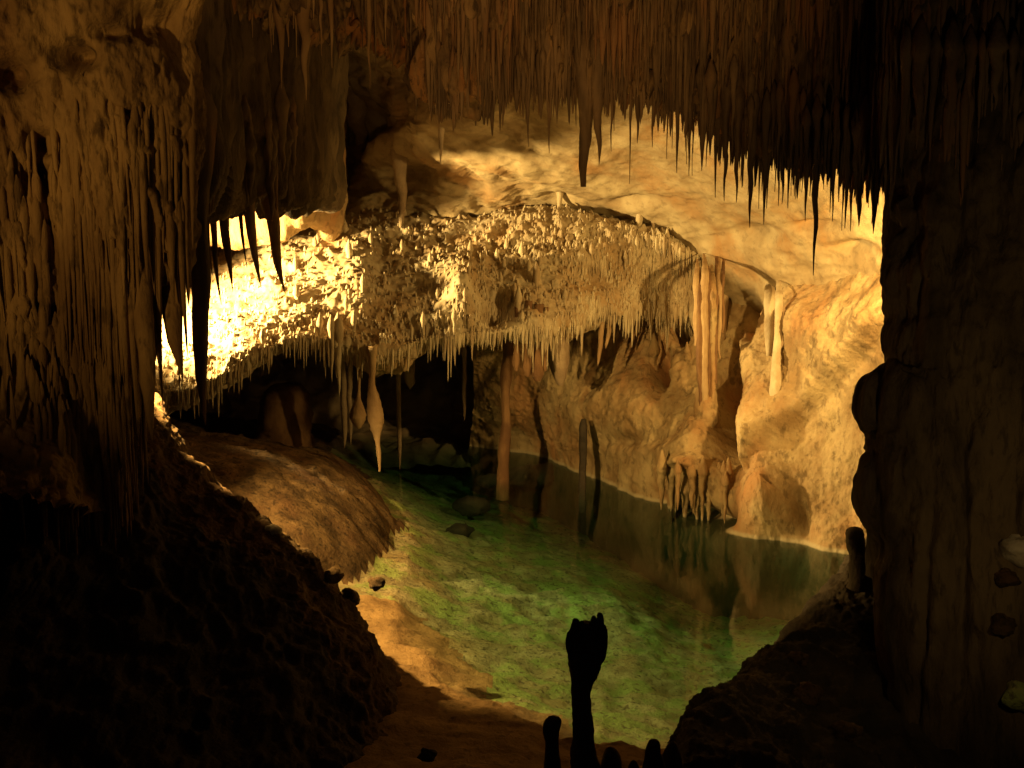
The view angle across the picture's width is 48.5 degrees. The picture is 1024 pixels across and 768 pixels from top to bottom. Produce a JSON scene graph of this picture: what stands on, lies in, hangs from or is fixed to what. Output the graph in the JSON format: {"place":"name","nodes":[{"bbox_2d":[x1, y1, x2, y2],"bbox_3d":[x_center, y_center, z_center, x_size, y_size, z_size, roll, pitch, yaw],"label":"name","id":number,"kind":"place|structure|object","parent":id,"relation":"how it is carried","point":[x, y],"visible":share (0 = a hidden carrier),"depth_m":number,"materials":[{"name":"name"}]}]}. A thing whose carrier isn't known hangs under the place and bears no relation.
{"place":"outdoors","nodes":[
{"label":"outdoors","id":0,"kind":"place"},
{"bbox_2d":[0,392,401,767],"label":"slope","id":1,"kind":"structure","parent":0,"point":[198,619],"depth_m":11.96,"materials":[{"name":"stone"}]},
{"bbox_2d":[325,567,343,583],"bbox_3d":[-2.256,2.410,14.321,0.266,0.197,0.220,-7,11,-42],"label":"stone","id":2,"kind":"object","parent":1,"relation":"on","point":[334,575],"visible":1,"depth_m":14.25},
{"bbox_2d":[339,587,359,605],"bbox_3d":[-2.093,2.691,14.456,0.326,0.238,0.296,0,8,0],"label":"stone","id":3,"kind":"object","parent":1,"relation":"on","point":[351,594],"visible":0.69,"depth_m":14.36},
{"bbox_2d":[368,577,385,590],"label":"stone","id":4,"kind":"object","parent":1,"relation":"on","point":[376,583],"visible":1,"depth_m":14.93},
{"bbox_2d":[195,0,348,223],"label":"hanging rock bank","id":5,"kind":"structure","parent":0,"point":[238,61],"depth_m":18.18,"materials":[{"name":"stone"}]},
{"bbox_2d":[0,0,206,517],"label":"flowstone curtain","id":6,"kind":"object","parent":5,"relation":"attached to","point":[127,55],"visible":0.62,"depth_m":11.77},
{"bbox_2d":[0,71,196,553],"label":"stalactite fringe","id":7,"kind":"object","parent":6,"relation":"hanging from","point":[121,421],"visible":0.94,"depth_m":12.00,"materials":[{"name":"stone"}]},
{"bbox_2d":[133,256,155,442],"bbox_3d":[-3.990,-1.262,12.253,0.419,3.658,1.033,0,8,0],"label":"stalactite","id":8,"kind":"object","parent":6,"relation":"hanging from","point":[143,315],"visible":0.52,"depth_m":12.04},
{"bbox_2d":[162,283,182,377],"bbox_3d":[-3.818,-1.785,12.590,0.518,3.351,1.019,0,8,0],"label":"stalactite","id":9,"kind":"object","parent":6,"relation":"hanging from","point":[172,314],"visible":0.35,"depth_m":12.33},
{"bbox_2d":[191,87,216,424],"bbox_3d":[-3.640,-1.627,13.158,0.392,4.071,1.102,0,8,0],"label":"stalactite","id":10,"kind":"object","parent":5,"relation":"hanging from","point":[201,280],"visible":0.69,"depth_m":13.00},
{"bbox_2d":[210,222,221,304],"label":"stalactite","id":11,"kind":"object","parent":5,"relation":"hanging from","point":[213,226],"visible":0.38,"depth_m":16.24},
{"bbox_2d":[219,216,232,290],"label":"stalactite","id":12,"kind":"object","parent":5,"relation":"hanging from","point":[225,234],"visible":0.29,"depth_m":17.00},
{"bbox_2d":[244,122,256,198],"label":"stalactite","id":13,"kind":"object","parent":5,"relation":"hanging from","point":[250,146],"visible":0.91,"depth_m":17.31},
{"bbox_2d":[244,202,260,286],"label":"stalactite","id":14,"kind":"object","parent":5,"relation":"hanging from","point":[249,217],"visible":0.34,"depth_m":17.89},
{"bbox_2d":[263,131,277,220],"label":"stalactite","id":15,"kind":"object","parent":5,"relation":"hanging from","point":[269,182],"visible":0.83,"depth_m":18.12},
{"bbox_2d":[262,195,285,293],"bbox_3d":[-4.006,-3.514,18.691,0.522,3.947,2.276,-1,8,-9],"label":"stalactite","id":16,"kind":"object","parent":5,"relation":"hanging from","point":[273,225],"visible":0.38,"depth_m":18.27},
{"bbox_2d":[272,115,278,209],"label":"stalactite","id":17,"kind":"object","parent":5,"relation":"hanging from","point":[275,130],"visible":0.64,"depth_m":18.34},
{"bbox_2d":[274,81,289,171],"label":"stalactite","id":18,"kind":"object","parent":5,"relation":"hanging from","point":[281,104],"visible":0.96,"depth_m":18.23},
{"bbox_2d":[209,100,349,250],"bbox_3d":[-6.992,-7.968,27.732,6.353,10.097,13.692,-2,8,-11],"label":"ceiling rib","id":19,"kind":"object","parent":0,"point":[328,227],"visible":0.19,"depth_m":25.02,"materials":[{"name":"stone"}]},
{"bbox_2d":[231,0,415,82],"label":"ceiling lip","id":20,"kind":"object","parent":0,"point":[349,11],"visible":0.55,"depth_m":17.43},
{"bbox_2d":[273,0,283,88],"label":"stalactite","id":21,"kind":"object","parent":20,"relation":"hanging from","point":[278,19],"visible":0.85,"depth_m":16.89},
{"bbox_2d":[296,0,310,99],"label":"stalactite","id":22,"kind":"object","parent":20,"relation":"hanging from","point":[302,18],"visible":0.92,"depth_m":16.86},
{"bbox_2d":[327,0,333,62],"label":"stalactite","id":23,"kind":"object","parent":20,"relation":"hanging from","point":[330,11],"visible":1,"depth_m":16.85},
{"bbox_2d":[367,0,371,80],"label":"stalactite","id":24,"kind":"object","parent":20,"relation":"hanging from","point":[369,18],"visible":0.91,"depth_m":16.89},
{"bbox_2d":[188,344,474,468],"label":"recess wall","id":25,"kind":"structure","parent":0,"point":[435,428],"depth_m":33.86,"materials":[{"name":"stone"}]},
{"bbox_2d":[169,409,789,767],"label":"cave floor","id":26,"kind":"structure","parent":0,"point":[471,630],"depth_m":19.31,"materials":[{"name":"stone"}]},
{"bbox_2d":[253,382,314,447],"bbox_3d":[-6.011,1.010,29.518,1.685,1.979,1.660,0,8,0],"label":"rock boss","id":27,"kind":"object","parent":26,"relation":"on","point":[285,414],"visible":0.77,"depth_m":29.09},
{"bbox_2d":[417,747,437,761],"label":"stone","id":28,"kind":"object","parent":26,"relation":"on","point":[427,755],"visible":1,"depth_m":11.75,"materials":[{"name":"stone"}]},
{"bbox_2d":[445,523,474,536],"bbox_3d":[-1.102,3.124,24.131,0.638,0.311,0.544,0,8,0],"label":"lake rock","id":29,"kind":"object","parent":26,"relation":"on","point":[465,530],"visible":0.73,"depth_m":24.01,"materials":[{"name":"stone"}]},
{"bbox_2d":[452,495,490,516],"bbox_3d":[-0.941,2.807,26.313,0.907,0.468,0.777,0,8,0],"label":"lake rock","id":30,"kind":"object","parent":26,"relation":"on","point":[470,506],"visible":1,"depth_m":26.07,"materials":[{"name":"stone"}]},
{"bbox_2d":[565,612,607,767],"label":"branching stalagmite","id":31,"kind":"object","parent":26,"relation":"on","point":[586,642],"visible":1,"depth_m":8.14,"materials":[{"name":"stone"}]},
{"bbox_2d":[543,715,561,767],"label":"stalagmite","id":32,"kind":"object","parent":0,"point":[551,726],"visible":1,"depth_m":7.95,"materials":[{"name":"stone"}]},
{"bbox_2d":[345,47,884,313],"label":"cave ceiling","id":33,"kind":"structure","parent":0,"point":[480,169],"depth_m":24.51,"materials":[{"name":"stone"}]},
{"bbox_2d":[389,145,408,227],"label":"stalactite","id":34,"kind":"object","parent":33,"relation":"hanging from","point":[399,163],"visible":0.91,"depth_m":26.52,"materials":[{"name":"stone"}]},
{"bbox_2d":[155,204,698,415],"bbox_3d":[-1.284,-1.441,28.457,20.711,6.167,10.568,-3,8,-17],"label":"hanging rock shelf","id":35,"kind":"object","parent":33,"relation":"attached to","point":[395,234],"visible":0.52,"depth_m":24.98,"materials":[{"name":"beige stone"}]},
{"bbox_2d":[327,314,334,378],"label":"stalactite","id":36,"kind":"object","parent":35,"relation":"hanging from","point":[330,327],"visible":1,"depth_m":22.87},
{"bbox_2d":[334,312,343,396],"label":"stalactite","id":37,"kind":"object","parent":35,"relation":"hanging from","point":[338,332],"visible":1,"depth_m":22.96},
{"bbox_2d":[340,361,347,447],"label":"stalactite","id":38,"kind":"object","parent":35,"relation":"hanging from","point":[343,399],"visible":0.62,"depth_m":27.61,"materials":[{"name":"stone"}]},
{"bbox_2d":[346,363,352,444],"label":"stalactite","id":39,"kind":"object","parent":35,"relation":"hanging from","point":[349,391],"visible":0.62,"depth_m":27.60,"materials":[{"name":"stone"}]},
{"bbox_2d":[349,369,366,428],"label":"bulbous stalactite","id":40,"kind":"object","parent":35,"relation":"hanging from","point":[357,414],"visible":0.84,"depth_m":23.78},
{"bbox_2d":[367,345,383,471],"bbox_3d":[-2.763,0.492,23.013,0.348,2.521,0.477,0,8,0],"label":"bulbous stalactite","id":41,"kind":"object","parent":35,"relation":"hanging from","point":[375,414],"visible":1,"depth_m":22.90},
{"bbox_2d":[396,374,401,468],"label":"stalactite","id":42,"kind":"object","parent":35,"relation":"hanging from","point":[398,410],"visible":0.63,"depth_m":27.69,"materials":[{"name":"stone"}]},
{"bbox_2d":[403,359,415,388],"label":"stalactite","id":43,"kind":"object","parent":35,"relation":"hanging from","point":[409,380],"visible":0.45,"depth_m":27.50,"materials":[{"name":"stone"}]},
{"bbox_2d":[156,203,701,418],"bbox_3d":[-3.213,-1.507,25.303,16.288,5.148,9.155,0,8,0],"label":"stalactite fringe","id":44,"kind":"object","parent":35,"relation":"hanging from","point":[630,317],"visible":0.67,"depth_m":24.75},
{"bbox_2d":[461,345,466,420],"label":"stalactite","id":45,"kind":"object","parent":35,"relation":"hanging from","point":[464,352],"visible":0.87,"depth_m":27.55,"materials":[{"name":"stone"}]},
{"bbox_2d":[512,307,519,370],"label":"flowstone column","id":46,"kind":"structure","parent":35,"relation":"attached to","point":[516,357],"depth_m":24.45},
{"bbox_2d":[523,301,531,376],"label":"flowstone column","id":47,"kind":"structure","parent":35,"relation":"attached to","point":[527,365],"depth_m":24.43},
{"bbox_2d":[531,304,543,380],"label":"flowstone column","id":48,"kind":"structure","parent":35,"relation":"attached to","point":[537,373],"depth_m":24.40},
{"bbox_2d":[548,336,569,385],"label":"flowstone column","id":49,"kind":"structure","parent":35,"relation":"attached to","point":[559,364],"depth_m":24.81,"materials":[{"name":"stone"}]},
{"bbox_2d":[597,322,604,364],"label":"stalactite","id":50,"kind":"object","parent":35,"relation":"hanging from","point":[600,335],"visible":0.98,"depth_m":25.35},
{"bbox_2d":[434,104,444,163],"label":"stalactite","id":51,"kind":"object","parent":33,"relation":"hanging from","point":[441,130],"visible":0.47,"depth_m":24.07,"materials":[{"name":"stone"}]},
{"bbox_2d":[403,0,884,179],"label":"ceiling lip","id":52,"kind":"object","parent":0,"point":[452,85],"visible":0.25,"depth_m":14.32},
{"bbox_2d":[573,32,592,186],"bbox_3d":[0.943,-3.741,14.849,0.340,2.304,0.320,7,10,40],"label":"stalactite","id":53,"kind":"object","parent":52,"relation":"hanging from","point":[585,136],"visible":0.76,"depth_m":14.82},
{"bbox_2d":[589,35,605,163],"bbox_3d":[1.133,-3.828,14.670,0.304,1.968,0.294,0,8,0],"label":"stalactite","id":54,"kind":"object","parent":52,"relation":"hanging from","point":[597,93],"visible":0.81,"depth_m":14.60},
{"bbox_2d":[414,0,884,205],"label":"stalactite fringe","id":55,"kind":"object","parent":52,"relation":"hanging from","point":[616,31],"visible":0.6,"depth_m":14.28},
{"bbox_2d":[675,74,679,172],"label":"stalactite","id":56,"kind":"object","parent":52,"relation":"hanging from","point":[677,111],"visible":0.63,"depth_m":14.55},
{"bbox_2d":[683,32,688,133],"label":"stalactite","id":57,"kind":"object","parent":52,"relation":"hanging from","point":[686,43],"visible":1,"depth_m":14.15},
{"bbox_2d":[683,56,692,151],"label":"stalactite","id":58,"kind":"object","parent":52,"relation":"hanging from","point":[687,92],"visible":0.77,"depth_m":14.36},
{"bbox_2d":[688,91,692,168],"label":"stalactite","id":59,"kind":"object","parent":52,"relation":"hanging from","point":[690,115],"visible":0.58,"depth_m":14.63},
{"bbox_2d":[695,57,708,170],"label":"stalactite","id":60,"kind":"object","parent":52,"relation":"hanging from","point":[701,127],"visible":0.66,"depth_m":14.42},
{"bbox_2d":[704,59,717,143],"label":"stalactite","id":61,"kind":"object","parent":52,"relation":"hanging from","point":[710,77],"visible":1,"depth_m":13.94},
{"bbox_2d":[722,79,731,199],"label":"stalactite","id":62,"kind":"object","parent":52,"relation":"hanging from","point":[726,91],"visible":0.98,"depth_m":14.31},
{"bbox_2d":[729,54,738,150],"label":"stalactite","id":63,"kind":"object","parent":52,"relation":"hanging from","point":[733,70],"visible":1,"depth_m":14.05},
{"bbox_2d":[733,84,744,202],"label":"stalactite","id":64,"kind":"object","parent":52,"relation":"hanging from","point":[740,104],"visible":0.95,"depth_m":14.20},
{"bbox_2d":[747,94,754,180],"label":"stalactite","id":65,"kind":"object","parent":52,"relation":"hanging from","point":[751,106],"visible":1,"depth_m":13.86},
{"bbox_2d":[747,68,755,190],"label":"stalactite","id":66,"kind":"object","parent":52,"relation":"hanging from","point":[751,84],"visible":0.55,"depth_m":13.94},
{"bbox_2d":[746,90,760,227],"bbox_3d":[2.984,-2.843,14.153,0.178,1.783,0.182,0,8,0],"label":"stalactite","id":67,"kind":"object","parent":52,"relation":"hanging from","point":[755,120],"visible":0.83,"depth_m":14.09},
{"bbox_2d":[761,88,771,224],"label":"stalactite","id":68,"kind":"object","parent":52,"relation":"hanging from","point":[766,113],"visible":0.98,"depth_m":14.02},
{"bbox_2d":[789,68,799,185],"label":"stalactite","id":69,"kind":"object","parent":52,"relation":"hanging from","point":[794,86],"visible":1,"depth_m":13.54},
{"bbox_2d":[795,92,800,198],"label":"stalactite","id":70,"kind":"object","parent":52,"relation":"hanging from","point":[797,121],"visible":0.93,"depth_m":13.69},
{"bbox_2d":[804,103,811,219],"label":"stalactite","id":71,"kind":"object","parent":52,"relation":"hanging from","point":[808,166],"visible":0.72,"depth_m":13.90},
{"bbox_2d":[811,131,823,274],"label":"stalactite","id":72,"kind":"object","parent":52,"relation":"hanging from","point":[815,188],"visible":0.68,"depth_m":13.98},
{"bbox_2d":[813,77,823,180],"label":"stalactite","id":73,"kind":"object","parent":52,"relation":"hanging from","point":[819,89],"visible":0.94,"depth_m":13.57},
{"bbox_2d":[823,108,829,189],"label":"stalactite","id":74,"kind":"object","parent":52,"relation":"hanging from","point":[826,118],"visible":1,"depth_m":13.60},
{"bbox_2d":[831,110,840,220],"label":"stalactite","id":75,"kind":"object","parent":52,"relation":"hanging from","point":[838,126],"visible":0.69,"depth_m":13.78},
{"bbox_2d":[833,96,839,184],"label":"stalactite","id":76,"kind":"object","parent":52,"relation":"hanging from","point":[836,106],"visible":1,"depth_m":13.43},
{"bbox_2d":[838,119,842,201],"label":"stalactite","id":77,"kind":"object","parent":52,"relation":"hanging from","point":[840,166],"visible":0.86,"depth_m":13.77},
{"bbox_2d":[842,105,848,203],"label":"stalactite","id":78,"kind":"object","parent":52,"relation":"hanging from","point":[845,118],"visible":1,"depth_m":13.54},
{"bbox_2d":[844,102,853,227],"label":"stalactite","id":79,"kind":"object","parent":52,"relation":"hanging from","point":[848,154],"visible":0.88,"depth_m":13.66},
{"bbox_2d":[851,125,860,197],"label":"stalactite","id":80,"kind":"object","parent":52,"relation":"hanging from","point":[855,131],"visible":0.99,"depth_m":13.48},
{"bbox_2d":[857,116,861,190],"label":"stalactite","id":81,"kind":"object","parent":52,"relation":"hanging from","point":[859,149],"visible":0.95,"depth_m":13.45},
{"bbox_2d":[855,178,865,225],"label":"stalactite","id":82,"kind":"object","parent":52,"relation":"hanging from","point":[857,198],"visible":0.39,"depth_m":14.10},
{"bbox_2d":[859,94,871,197],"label":"stalactite","id":83,"kind":"object","parent":52,"relation":"hanging from","point":[865,115],"visible":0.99,"depth_m":13.34},
{"bbox_2d":[875,117,878,194],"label":"stalactite","id":84,"kind":"object","parent":52,"relation":"hanging from","point":[877,140],"visible":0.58,"depth_m":13.36},
{"bbox_2d":[468,272,884,619],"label":"cave wall","id":85,"kind":"structure","parent":0,"point":[774,545],"depth_m":23.41,"materials":[{"name":"stone"}]},
{"bbox_2d":[509,463,553,491],"bbox_3d":[0.554,2.411,29.341,1.460,0.800,1.109,0,8,0],"label":"lake rock","id":86,"kind":"object","parent":85,"relation":"attached to","point":[528,477],"visible":0.92,"depth_m":28.90,"materials":[{"name":"stone"}]},
{"bbox_2d":[648,333,660,369],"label":"stalactite","id":87,"kind":"object","parent":85,"relation":"attached to","point":[654,349],"visible":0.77,"depth_m":26.25,"materials":[{"name":"stone"}]},
{"bbox_2d":[656,449,667,508],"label":"stalactite","id":88,"kind":"object","parent":85,"relation":"attached to","point":[661,467],"visible":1,"depth_m":23.65,"materials":[{"name":"stone"}]},
{"bbox_2d":[667,467,674,509],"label":"stalactite","id":89,"kind":"object","parent":85,"relation":"hanging from","point":[671,477],"visible":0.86,"depth_m":23.79,"materials":[{"name":"stone"}]},
{"bbox_2d":[674,458,681,510],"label":"stalactite","id":90,"kind":"object","parent":85,"relation":"hanging from","point":[678,470],"visible":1,"depth_m":23.23,"materials":[{"name":"stone"}]},
{"bbox_2d":[680,475,689,523],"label":"stalactite","id":91,"kind":"object","parent":85,"relation":"attached to","point":[684,489],"visible":0.91,"depth_m":23.46,"materials":[{"name":"stone"}]},
{"bbox_2d":[687,458,696,507],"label":"stalactite","id":92,"kind":"object","parent":85,"relation":"hanging from","point":[691,472],"visible":1,"depth_m":23.09,"materials":[{"name":"stone"}]},
{"bbox_2d":[697,455,707,505],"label":"stalactite","id":93,"kind":"object","parent":85,"relation":"attached to","point":[702,471],"visible":1,"depth_m":23.05,"materials":[{"name":"stone"}]},
{"bbox_2d":[693,253,724,427],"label":"flowstone column","id":94,"kind":"structure","parent":85,"relation":"attached to","point":[708,289],"depth_m":23.89,"materials":[{"name":"stone"}]},
{"bbox_2d":[722,471,729,523],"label":"stalactite","id":95,"kind":"object","parent":85,"relation":"attached to","point":[725,482],"visible":1,"depth_m":22.81,"materials":[{"name":"stone"}]},
{"bbox_2d":[764,283,775,355],"bbox_3d":[5.409,-1.496,23.909,0.260,1.613,1.949,2,8,12],"label":"rock drapery","id":96,"kind":"object","parent":85,"relation":"attached to","point":[769,303],"visible":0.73,"depth_m":23.44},
{"bbox_2d":[769,280,782,395],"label":"flowstone column","id":97,"kind":"structure","parent":85,"relation":"attached to","point":[775,381],"depth_m":22.72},
{"bbox_2d":[667,536,974,767],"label":"slope","id":98,"kind":"structure","parent":0,"point":[753,713],"depth_m":11.70,"materials":[{"name":"stone"}]},
{"bbox_2d":[601,746,621,767],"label":"stalagmite","id":99,"kind":"object","parent":98,"relation":"on","point":[611,757],"visible":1,"depth_m":8.15,"materials":[{"name":"stone"}]},
{"bbox_2d":[642,739,664,767],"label":"stalagmite","id":100,"kind":"object","parent":98,"relation":"on","point":[653,757],"visible":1,"depth_m":8.55,"materials":[{"name":"stone"}]},
{"bbox_2d":[662,741,683,767],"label":"stalagmite","id":101,"kind":"object","parent":98,"relation":"on","point":[671,756],"visible":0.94,"depth_m":8.86,"materials":[{"name":"stone"}]},
{"bbox_2d":[845,526,872,592],"bbox_3d":[4.347,2.171,14.182,0.367,0.767,0.381,0,8,0],"label":"stalagmite","id":102,"kind":"object","parent":98,"relation":"on","point":[860,581],"visible":0.96,"depth_m":14.10,"materials":[{"name":"stone"}]},
{"bbox_2d":[865,536,872,577],"bbox_3d":[4.493,1.958,13.962,0.280,0.811,0.346,0,8,0],"label":"stalagmite","id":103,"kind":"object","parent":98,"relation":"on","point":[868,565],"visible":0.13,"depth_m":13.95,"materials":[{"name":"stone"}]},
{"bbox_2d":[851,0,1023,767],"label":"rock pillar","id":104,"kind":"object","parent":98,"relation":"on","point":[937,496],"visible":0.82,"depth_m":11.71,"materials":[{"name":"stone"}]},
{"bbox_2d":[871,0,1023,218],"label":"stalactite fringe","id":105,"kind":"object","parent":104,"relation":"hanging from","point":[886,110],"visible":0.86,"depth_m":11.72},
{"bbox_2d":[963,24,977,105],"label":"stalactite","id":106,"kind":"object","parent":104,"relation":"hanging from","point":[970,43],"visible":1,"depth_m":11.51},
{"bbox_2d":[987,613,1016,636],"bbox_3d":[4.926,2.436,11.486,0.309,0.258,0.370,0,8,0],"label":"stone","id":107,"kind":"object","parent":104,"relation":"on","point":[1002,624],"visible":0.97,"depth_m":11.37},
{"bbox_2d":[994,567,1021,587],"bbox_3d":[4.984,1.967,11.507,0.272,0.244,0.323,0,8,0],"label":"stone","id":108,"kind":"object","parent":104,"relation":"on","point":[1005,577],"visible":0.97,"depth_m":11.41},
{"bbox_2d":[999,534,1023,567],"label":"stone","id":109,"kind":"object","parent":104,"relation":"on","point":[1011,547],"visible":0.94,"depth_m":11.39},
{"bbox_2d":[1001,680,1023,711],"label":"stone","id":110,"kind":"object","parent":104,"relation":"on","point":[1013,696],"visible":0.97,"depth_m":11.31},
{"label":"lake water","id":111,"kind":"structure","parent":0,"visible":0},
{"bbox_2d":[475,473,496,488],"bbox_3d":[-0.531,2.456,28.822,0.814,0.439,0.667,0,8,0],"label":"lake rock","id":112,"kind":"object","parent":111,"relation":"in","point":[488,481],"visible":0.75,"depth_m":28.57,"materials":[{"name":"stone"}]},
{"bbox_2d":[496,339,513,500],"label":"flowstone column","id":113,"kind":"structure","parent":111,"relation":"in","point":[502,477],"depth_m":26.89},
{"bbox_2d":[577,419,586,512],"bbox_3d":[1.620,1.889,26.283,0.243,2.124,0.472,0,8,0],"label":"stalagmite","id":114,"kind":"object","parent":111,"relation":"in","point":[581,500],"visible":1,"depth_m":26.22,"materials":[{"name":"stone"}]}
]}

